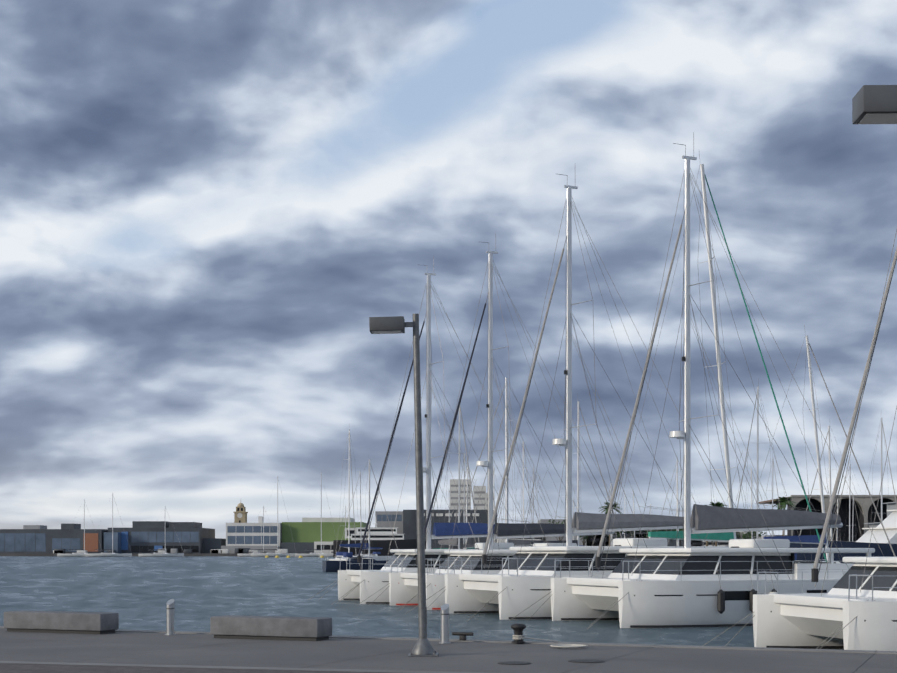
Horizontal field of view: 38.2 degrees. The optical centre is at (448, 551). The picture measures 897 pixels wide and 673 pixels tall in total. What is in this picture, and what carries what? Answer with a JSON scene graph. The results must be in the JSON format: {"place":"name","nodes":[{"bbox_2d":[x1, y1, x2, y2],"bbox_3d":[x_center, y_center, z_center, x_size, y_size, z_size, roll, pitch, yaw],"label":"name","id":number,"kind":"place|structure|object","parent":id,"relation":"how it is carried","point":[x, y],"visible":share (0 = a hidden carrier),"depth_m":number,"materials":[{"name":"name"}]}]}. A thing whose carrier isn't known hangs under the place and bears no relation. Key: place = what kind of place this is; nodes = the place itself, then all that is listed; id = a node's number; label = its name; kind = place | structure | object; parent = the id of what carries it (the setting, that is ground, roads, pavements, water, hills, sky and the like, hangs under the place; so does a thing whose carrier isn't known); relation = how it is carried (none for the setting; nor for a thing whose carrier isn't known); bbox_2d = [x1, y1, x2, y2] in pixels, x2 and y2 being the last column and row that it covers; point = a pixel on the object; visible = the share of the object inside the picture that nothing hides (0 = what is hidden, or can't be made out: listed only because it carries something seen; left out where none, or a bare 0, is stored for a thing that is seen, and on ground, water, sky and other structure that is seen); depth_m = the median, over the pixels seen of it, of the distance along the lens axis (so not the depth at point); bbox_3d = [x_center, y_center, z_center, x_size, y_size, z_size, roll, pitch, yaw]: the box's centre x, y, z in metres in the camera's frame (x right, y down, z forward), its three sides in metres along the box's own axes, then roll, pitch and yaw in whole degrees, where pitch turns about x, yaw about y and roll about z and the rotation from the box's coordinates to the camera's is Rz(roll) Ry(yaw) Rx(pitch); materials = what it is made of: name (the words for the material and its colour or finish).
{"place":"outdoors","nodes":[
{"label":"outdoors","id":0,"kind":"place"},
{"bbox_2d":[0,661,487,672],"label":"paved road surface","id":1,"kind":"object","parent":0,"point":[30,667],"visible":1,"depth_m":19.84,"materials":[{"name":"grey asphalt"}]},
{"bbox_2d":[852,85,896,123],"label":"lamp post","id":2,"kind":"object","parent":1,"relation":"on","point":[874,104],"visible":1,"depth_m":11.32,"materials":[{"name":"grey metal"}]},
{"bbox_2d":[0,556,843,649],"bbox_3d":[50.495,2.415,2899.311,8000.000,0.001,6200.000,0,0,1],"label":"water surface","id":3,"kind":"object","parent":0,"point":[135,592],"depth_m":63.10,"materials":[{"name":"blue liquid"}]},
{"bbox_2d":[57,499,99,556],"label":"yacht","id":4,"kind":"object","parent":3,"relation":"on","point":[73,554],"visible":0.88,"depth_m":641.10,"materials":[{"name":"white plastic"}]},
{"bbox_2d":[86,493,131,556],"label":"yacht","id":5,"kind":"object","parent":3,"relation":"on","point":[102,554],"visible":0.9,"depth_m":641.62,"materials":[{"name":"white plastic"}]},
{"bbox_2d":[138,516,183,556],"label":"yacht","id":6,"kind":"object","parent":3,"relation":"on","point":[154,554],"visible":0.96,"depth_m":639.97,"materials":[{"name":"white plastic"}]},
{"bbox_2d":[237,506,281,556],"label":"yacht","id":7,"kind":"object","parent":3,"relation":"on","point":[244,555],"visible":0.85,"depth_m":640.70,"materials":[{"name":"white plastic"}]},
{"bbox_2d":[252,477,296,556],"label":"yacht","id":8,"kind":"object","parent":3,"relation":"on","point":[275,554],"visible":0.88,"depth_m":640.28,"materials":[{"name":"white plastic"}]},
{"bbox_2d":[265,555,323,557],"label":"buoys","id":9,"kind":"object","parent":3,"relation":"on","point":[288,556],"visible":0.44,"depth_m":535.85},
{"bbox_2d":[295,472,336,556],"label":"yacht","id":10,"kind":"object","parent":3,"relation":"on","point":[310,554],"visible":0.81,"depth_m":641.19,"materials":[{"name":"white plastic"}]},
{"bbox_2d":[320,506,355,556],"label":"yacht","id":11,"kind":"object","parent":3,"relation":"on","point":[328,555],"visible":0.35,"depth_m":639.76,"materials":[{"name":"white plastic"}]},
{"bbox_2d":[329,429,362,560],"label":"yacht","id":12,"kind":"object","parent":3,"relation":"on","point":[338,556],"visible":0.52,"depth_m":175.18,"materials":[{"name":"white plastic"}]},
{"bbox_2d":[322,459,397,571],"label":"yacht","id":13,"kind":"object","parent":3,"relation":"on","point":[331,566],"visible":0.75,"depth_m":156.00,"materials":[{"name":"blue plastic"}]},
{"bbox_2d":[339,471,392,559],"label":"yacht","id":14,"kind":"object","parent":3,"relation":"on","point":[375,555],"visible":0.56,"depth_m":303.60,"materials":[{"name":"white plastic"}]},
{"bbox_2d":[333,516,425,557],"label":"motor yacht","id":15,"kind":"object","parent":3,"relation":"on","point":[378,538],"visible":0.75,"depth_m":556.99,"materials":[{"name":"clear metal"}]},
{"bbox_2d":[0,479,786,555],"bbox_3d":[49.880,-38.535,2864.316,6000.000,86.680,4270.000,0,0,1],"label":"shore buildings","id":16,"kind":"structure","parent":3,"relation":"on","point":[191,538],"depth_m":746.78,"materials":[{"name":"grey concrete"}]},
{"bbox_2d":[310,265,554,603],"bbox_3d":[0.180,-5.810,63.844,13.605,17.450,7.043,0,0,-17],"label":"catamaran","id":17,"kind":"object","parent":3,"relation":"on","point":[361,585],"visible":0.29,"depth_m":63.42,"materials":[{"name":"white plastic"}]},
{"bbox_2d":[433,491,464,548],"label":"yacht","id":18,"kind":"object","parent":3,"relation":"on","point":[448,521],"visible":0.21,"depth_m":368.25,"materials":[{"name":"white plastic"}]},
{"bbox_2d":[433,407,479,548],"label":"yacht","id":19,"kind":"object","parent":3,"relation":"on","point":[455,542],"visible":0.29,"depth_m":103.27,"materials":[{"name":"white plastic"}]},
{"bbox_2d":[440,467,482,548],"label":"yacht","id":20,"kind":"object","parent":3,"relation":"on","point":[466,506],"visible":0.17,"depth_m":234.37,"materials":[{"name":"white plastic"}]},
{"bbox_2d":[452,454,474,548],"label":"yacht","id":21,"kind":"object","parent":3,"relation":"on","point":[469,546],"visible":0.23,"depth_m":188.79,"materials":[{"name":"white plastic"}]},
{"bbox_2d":[358,242,632,610],"bbox_3d":[2.966,-5.645,57.894,13.333,17.101,6.902,0,0,-21],"label":"catamaran","id":22,"kind":"object","parent":3,"relation":"on","point":[403,588],"visible":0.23,"depth_m":57.41,"materials":[{"name":"white plastic"}]},
{"bbox_2d":[493,467,503,542],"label":"yacht","id":23,"kind":"object","parent":3,"relation":"on","point":[493,492],"visible":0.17,"depth_m":155.78,"materials":[{"name":"white plastic"}]},
{"bbox_2d":[464,394,552,548],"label":"yacht","id":24,"kind":"object","parent":3,"relation":"on","point":[512,479],"visible":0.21,"depth_m":136.56,"materials":[{"name":"white plastic"}]},
{"bbox_2d":[449,378,581,547],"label":"yacht","id":25,"kind":"object","parent":3,"relation":"on","point":[519,542],"visible":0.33,"depth_m":121.77,"materials":[{"name":"white plastic"}]},
{"bbox_2d":[512,441,534,539],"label":"yacht","id":26,"kind":"object","parent":3,"relation":"on","point":[523,485],"visible":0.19,"depth_m":221.51,"materials":[{"name":"white plastic"}]},
{"bbox_2d":[525,468,542,539],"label":"yacht","id":27,"kind":"object","parent":3,"relation":"on","point":[533,511],"visible":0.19,"depth_m":248.59,"materials":[{"name":"white plastic"}]},
{"bbox_2d":[548,519,564,540],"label":"tree","id":28,"kind":"object","parent":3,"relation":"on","point":[558,523],"visible":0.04,"depth_m":333.13,"materials":[{"name":"green plant"}]},
{"bbox_2d":[552,459,582,545],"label":"yacht","id":29,"kind":"object","parent":3,"relation":"on","point":[561,500],"visible":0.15,"depth_m":217.91,"materials":[{"name":"white plastic"}]},
{"bbox_2d":[514,401,621,545],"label":"yacht","id":30,"kind":"object","parent":3,"relation":"on","point":[564,541],"visible":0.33,"depth_m":123.59,"materials":[{"name":"white plastic"}]},
{"bbox_2d":[406,174,742,619],"bbox_3d":[5.800,-6.056,50.520,14.013,17.974,7.254,0,0,-23],"label":"catamaran","id":31,"kind":"object","parent":3,"relation":"on","point":[518,583],"visible":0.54,"depth_m":49.79,"materials":[{"name":"white plastic"}]},
{"bbox_2d":[579,535,596,545],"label":"tree","id":32,"kind":"object","parent":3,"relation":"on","point":[585,537],"visible":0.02,"depth_m":333.20,"materials":[{"name":"green plant"}]},
{"bbox_2d":[600,502,621,545],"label":"palm tree","id":33,"kind":"object","parent":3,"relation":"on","point":[607,508],"visible":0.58,"depth_m":328.84,"materials":[{"name":"green plant"}]},
{"bbox_2d":[592,483,634,545],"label":"yacht","id":34,"kind":"object","parent":3,"relation":"on","point":[611,513],"visible":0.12,"depth_m":194.65,"materials":[{"name":"white plastic"}]},
{"bbox_2d":[607,530,645,537],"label":"tree","id":35,"kind":"object","parent":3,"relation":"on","point":[618,533],"visible":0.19,"depth_m":333.36,"materials":[{"name":"green plant"}]},
{"bbox_2d":[624,490,647,536],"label":"yacht","id":36,"kind":"object","parent":3,"relation":"on","point":[633,509],"visible":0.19,"depth_m":261.56,"materials":[{"name":"white plastic"}]},
{"bbox_2d":[643,529,675,541],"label":"tree","id":37,"kind":"object","parent":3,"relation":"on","point":[657,531],"visible":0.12,"depth_m":332.96,"materials":[{"name":"green plant"}]},
{"bbox_2d":[656,459,691,545],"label":"yacht","id":38,"kind":"object","parent":3,"relation":"on","point":[676,495],"visible":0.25,"depth_m":234.03,"materials":[{"name":"white plastic"}]},
{"bbox_2d":[666,471,682,545],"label":"yacht","id":39,"kind":"object","parent":3,"relation":"on","point":[672,506],"visible":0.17,"depth_m":251.84,"materials":[{"name":"white metal"}]},
{"bbox_2d":[509,143,883,629],"bbox_3d":[9.369,-5.810,45.191,13.605,17.450,7.043,0,0,-22],"label":"catamaran","id":40,"kind":"object","parent":3,"relation":"on","point":[686,586],"visible":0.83,"depth_m":43.71,"materials":[{"name":"white plastic"}]},
{"bbox_2d":[709,502,726,545],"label":"palm tree","id":41,"kind":"object","parent":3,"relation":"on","point":[718,504],"visible":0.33,"depth_m":303.32,"materials":[{"name":"green plant"}]},
{"bbox_2d":[610,154,829,562],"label":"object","id":42,"kind":"object","parent":3,"relation":"on","point":[725,537],"visible":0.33,"depth_m":65.03,"materials":[{"name":"white plastic"}]},
{"bbox_2d":[735,468,774,538],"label":"yacht","id":43,"kind":"object","parent":3,"relation":"on","point":[751,495],"visible":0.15,"depth_m":201.85,"materials":[{"name":"white plastic"}]},
{"bbox_2d":[737,378,794,538],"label":"yacht","id":44,"kind":"object","parent":3,"relation":"on","point":[758,396],"visible":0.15,"depth_m":111.93,"materials":[{"name":"white plastic"}]},
{"bbox_2d":[764,458,783,535],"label":"yacht","id":45,"kind":"object","parent":3,"relation":"on","point":[772,490],"visible":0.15,"depth_m":179.25,"materials":[{"name":"white metal"}]},
{"bbox_2d":[773,497,797,535],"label":"palm tree","id":46,"kind":"object","parent":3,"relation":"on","point":[783,503],"visible":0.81,"depth_m":317.67,"materials":[{"name":"green plant"}]},
{"bbox_2d":[703,230,896,650],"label":"catamaran","id":47,"kind":"object","parent":3,"relation":"on","point":[854,607],"visible":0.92,"depth_m":30.63,"materials":[{"name":"white plastic"}]},
{"bbox_2d":[742,325,895,562],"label":"yacht","id":48,"kind":"object","parent":3,"relation":"on","point":[809,539],"visible":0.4,"depth_m":83.28,"materials":[{"name":"white plastic"}]},
{"bbox_2d":[756,495,896,540],"bbox_3d":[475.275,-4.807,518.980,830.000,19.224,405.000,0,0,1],"label":"building","id":49,"kind":"structure","parent":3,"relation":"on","point":[815,501],"depth_m":333.88,"materials":[{"name":"stone"}]},
{"bbox_2d":[799,426,869,541],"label":"yacht","id":50,"kind":"object","parent":3,"relation":"on","point":[829,453],"visible":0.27,"depth_m":123.34,"materials":[{"name":"white metal"}]},
{"bbox_2d":[789,510,896,562],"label":"motor yacht","id":51,"kind":"object","parent":3,"relation":"on","point":[889,522],"visible":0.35,"depth_m":94.97,"materials":[{"name":"white plastic"}]},
{"bbox_2d":[828,464,870,540],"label":"yacht","id":52,"kind":"object","parent":3,"relation":"on","point":[849,525],"visible":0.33,"depth_m":234.03,"materials":[{"name":"white metal"}]},
{"bbox_2d":[841,495,860,540],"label":"yacht","id":53,"kind":"object","parent":3,"relation":"on","point":[852,523],"visible":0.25,"depth_m":269.43,"materials":[{"name":"white metal"}]},
{"bbox_2d":[853,502,896,541],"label":"motor yacht","id":54,"kind":"object","parent":3,"relation":"on","point":[891,505],"visible":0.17,"depth_m":173.88,"materials":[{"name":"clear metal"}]},
{"bbox_2d":[855,418,896,539],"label":"yacht","id":55,"kind":"object","parent":3,"relation":"on","point":[882,475],"visible":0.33,"depth_m":131.66,"materials":[{"name":"white metal"}]},
{"bbox_2d":[0,626,896,672],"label":"quay ground","id":56,"kind":"structure","parent":0,"point":[149,647],"depth_m":22.57,"materials":[{"name":"concrete"}]},
{"bbox_2d":[4,611,118,633],"bbox_3d":[-8.727,1.580,29.142,2.700,0.450,0.660,0,0,23],"label":"bench","id":57,"kind":"object","parent":56,"relation":"on","point":[66,622],"visible":1,"depth_m":28.80,"materials":[{"name":"concrete"}]},
{"bbox_2d":[165,599,175,634],"bbox_3d":[-6.048,1.416,28.162,0.234,0.778,0.240,0,0,23],"label":"service bollard","id":58,"kind":"object","parent":56,"relation":"on","point":[170,608],"visible":1,"depth_m":28.09,"materials":[{"name":"metal"}]},
{"bbox_2d":[210,615,331,640],"bbox_3d":[-3.692,1.580,26.926,2.550,0.450,0.660,0,0,23],"label":"bench","id":59,"kind":"object","parent":56,"relation":"on","point":[277,628],"visible":1,"depth_m":26.61,"materials":[{"name":"concrete"}]},
{"bbox_2d":[369,314,438,656],"bbox_3d":[-0.774,-1.167,22.567,1.193,5.956,0.520,0,0,1],"label":"lamp post","id":60,"kind":"object","parent":56,"relation":"on","point":[423,647],"visible":1,"depth_m":22.50,"materials":[{"name":"grey metal"}]},
{"bbox_2d":[439,604,450,643],"bbox_3d":[-0.072,1.416,25.605,0.234,0.778,0.240,0,0,23],"label":"service bollard","id":61,"kind":"object","parent":56,"relation":"on","point":[444,613],"visible":1,"depth_m":25.54,"materials":[{"name":"metal"}]},
{"bbox_2d":[452,632,473,639],"bbox_3d":[0.290,1.703,26.159,0.440,0.165,0.100,0,0,23],"label":"mooring cleat","id":62,"kind":"object","parent":56,"relation":"on","point":[462,635],"visible":0.98,"depth_m":26.12,"materials":[{"name":"metal"}]},
{"bbox_2d":[511,623,525,642],"bbox_3d":[1.375,1.594,25.487,0.302,0.382,0.302,0,0,1],"label":"mooring bollard","id":63,"kind":"object","parent":56,"relation":"on","point":[517,628],"visible":0.92,"depth_m":25.40,"materials":[{"name":"metal"}]},
{"bbox_2d":[512,635,587,647],"bbox_3d":[2.878,2.025,26.541,1.838,0.785,5.239,0,0,29],"label":"mooring rope","id":64,"kind":"object","parent":56,"relation":"on","point":[518,637],"visible":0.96,"depth_m":24.58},
{"bbox_2d":[498,659,604,664],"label":"manhole covers","id":65,"kind":"object","parent":56,"relation":"on","point":[573,661],"visible":1,"depth_m":21.06,"materials":[{"name":"metal"}]},
{"bbox_2d":[0,0,896,538],"label":"sky","id":66,"kind":"structure","parent":0,"point":[208,208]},
{"bbox_2d":[736,531,766,538],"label":"tree","id":67,"kind":"object","parent":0,"point":[744,536],"visible":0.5,"depth_m":330.96,"materials":[{"name":"green plant"}]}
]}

